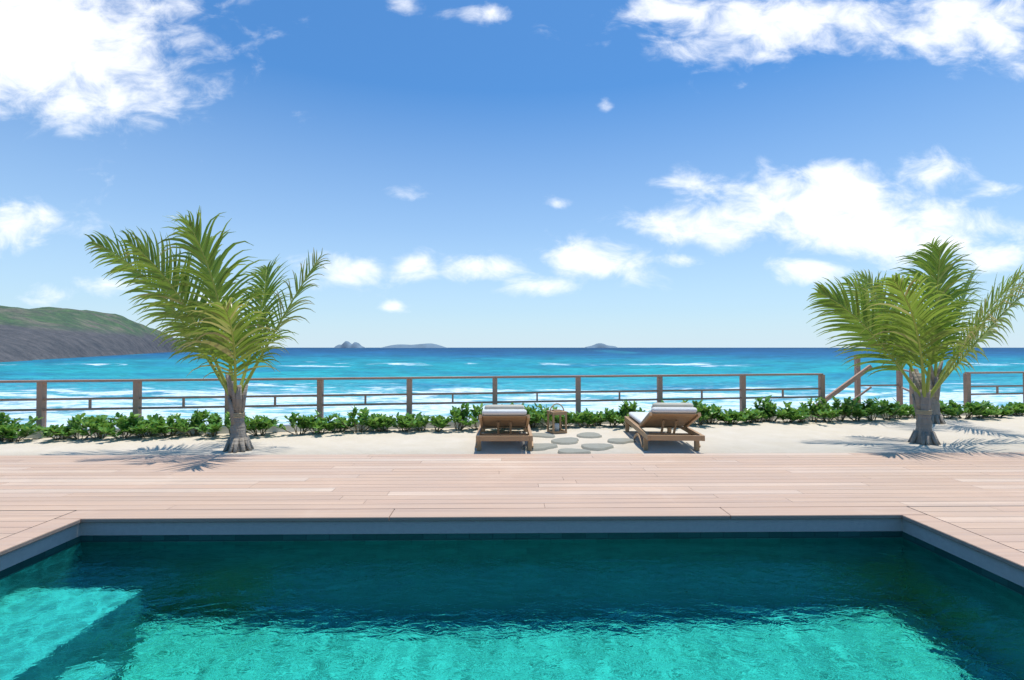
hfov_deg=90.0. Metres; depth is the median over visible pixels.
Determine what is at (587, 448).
stepping stones
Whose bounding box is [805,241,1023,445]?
palm
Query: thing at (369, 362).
ocean water
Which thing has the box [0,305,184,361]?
headland
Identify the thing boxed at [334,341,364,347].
island
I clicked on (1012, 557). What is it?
pool coping
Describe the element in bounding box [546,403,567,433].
lantern
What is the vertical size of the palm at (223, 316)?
3.582 m
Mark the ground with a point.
(990, 434)
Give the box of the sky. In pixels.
[0,0,1023,347]
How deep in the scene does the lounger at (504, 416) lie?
7.12 m
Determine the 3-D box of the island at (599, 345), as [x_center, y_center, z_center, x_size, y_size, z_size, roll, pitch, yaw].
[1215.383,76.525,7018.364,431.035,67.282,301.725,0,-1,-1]
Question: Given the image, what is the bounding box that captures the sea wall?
[1,408,1023,438]
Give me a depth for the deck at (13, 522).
4.32 m
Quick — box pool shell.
[0,519,1023,595]
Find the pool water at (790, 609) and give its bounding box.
[0,538,1023,679]
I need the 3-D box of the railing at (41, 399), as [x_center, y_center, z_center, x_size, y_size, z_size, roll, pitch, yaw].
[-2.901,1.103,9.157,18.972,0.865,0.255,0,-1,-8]
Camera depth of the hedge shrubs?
8.92 m
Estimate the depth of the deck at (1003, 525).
4.29 m
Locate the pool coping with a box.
[0,507,1023,570]
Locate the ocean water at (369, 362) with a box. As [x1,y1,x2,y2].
[0,348,1023,427]
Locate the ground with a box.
[0,414,1023,455]
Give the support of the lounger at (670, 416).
on the ground
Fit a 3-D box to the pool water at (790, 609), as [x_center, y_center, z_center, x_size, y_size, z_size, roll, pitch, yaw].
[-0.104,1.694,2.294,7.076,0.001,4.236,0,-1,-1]
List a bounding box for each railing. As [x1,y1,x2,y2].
[0,373,824,427]
[963,371,1023,404]
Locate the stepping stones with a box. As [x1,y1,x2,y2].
[521,432,635,453]
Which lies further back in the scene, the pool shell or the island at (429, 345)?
the island at (429, 345)
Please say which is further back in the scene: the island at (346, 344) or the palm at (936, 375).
the island at (346, 344)
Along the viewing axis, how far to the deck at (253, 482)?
5.54 m
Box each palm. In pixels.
[85,205,329,452]
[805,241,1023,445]
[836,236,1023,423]
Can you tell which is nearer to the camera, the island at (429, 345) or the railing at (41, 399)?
the railing at (41, 399)
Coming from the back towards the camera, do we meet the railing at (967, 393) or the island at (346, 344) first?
the island at (346, 344)
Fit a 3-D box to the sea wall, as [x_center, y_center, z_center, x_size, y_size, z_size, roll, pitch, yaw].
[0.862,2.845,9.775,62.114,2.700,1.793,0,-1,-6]
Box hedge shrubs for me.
[0,395,1023,441]
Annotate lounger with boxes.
[475,405,532,450]
[624,403,704,450]
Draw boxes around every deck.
[0,452,1023,510]
[0,511,73,538]
[909,506,1023,552]
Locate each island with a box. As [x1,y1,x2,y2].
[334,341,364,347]
[381,343,446,347]
[584,343,617,347]
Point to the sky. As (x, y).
(466, 173)

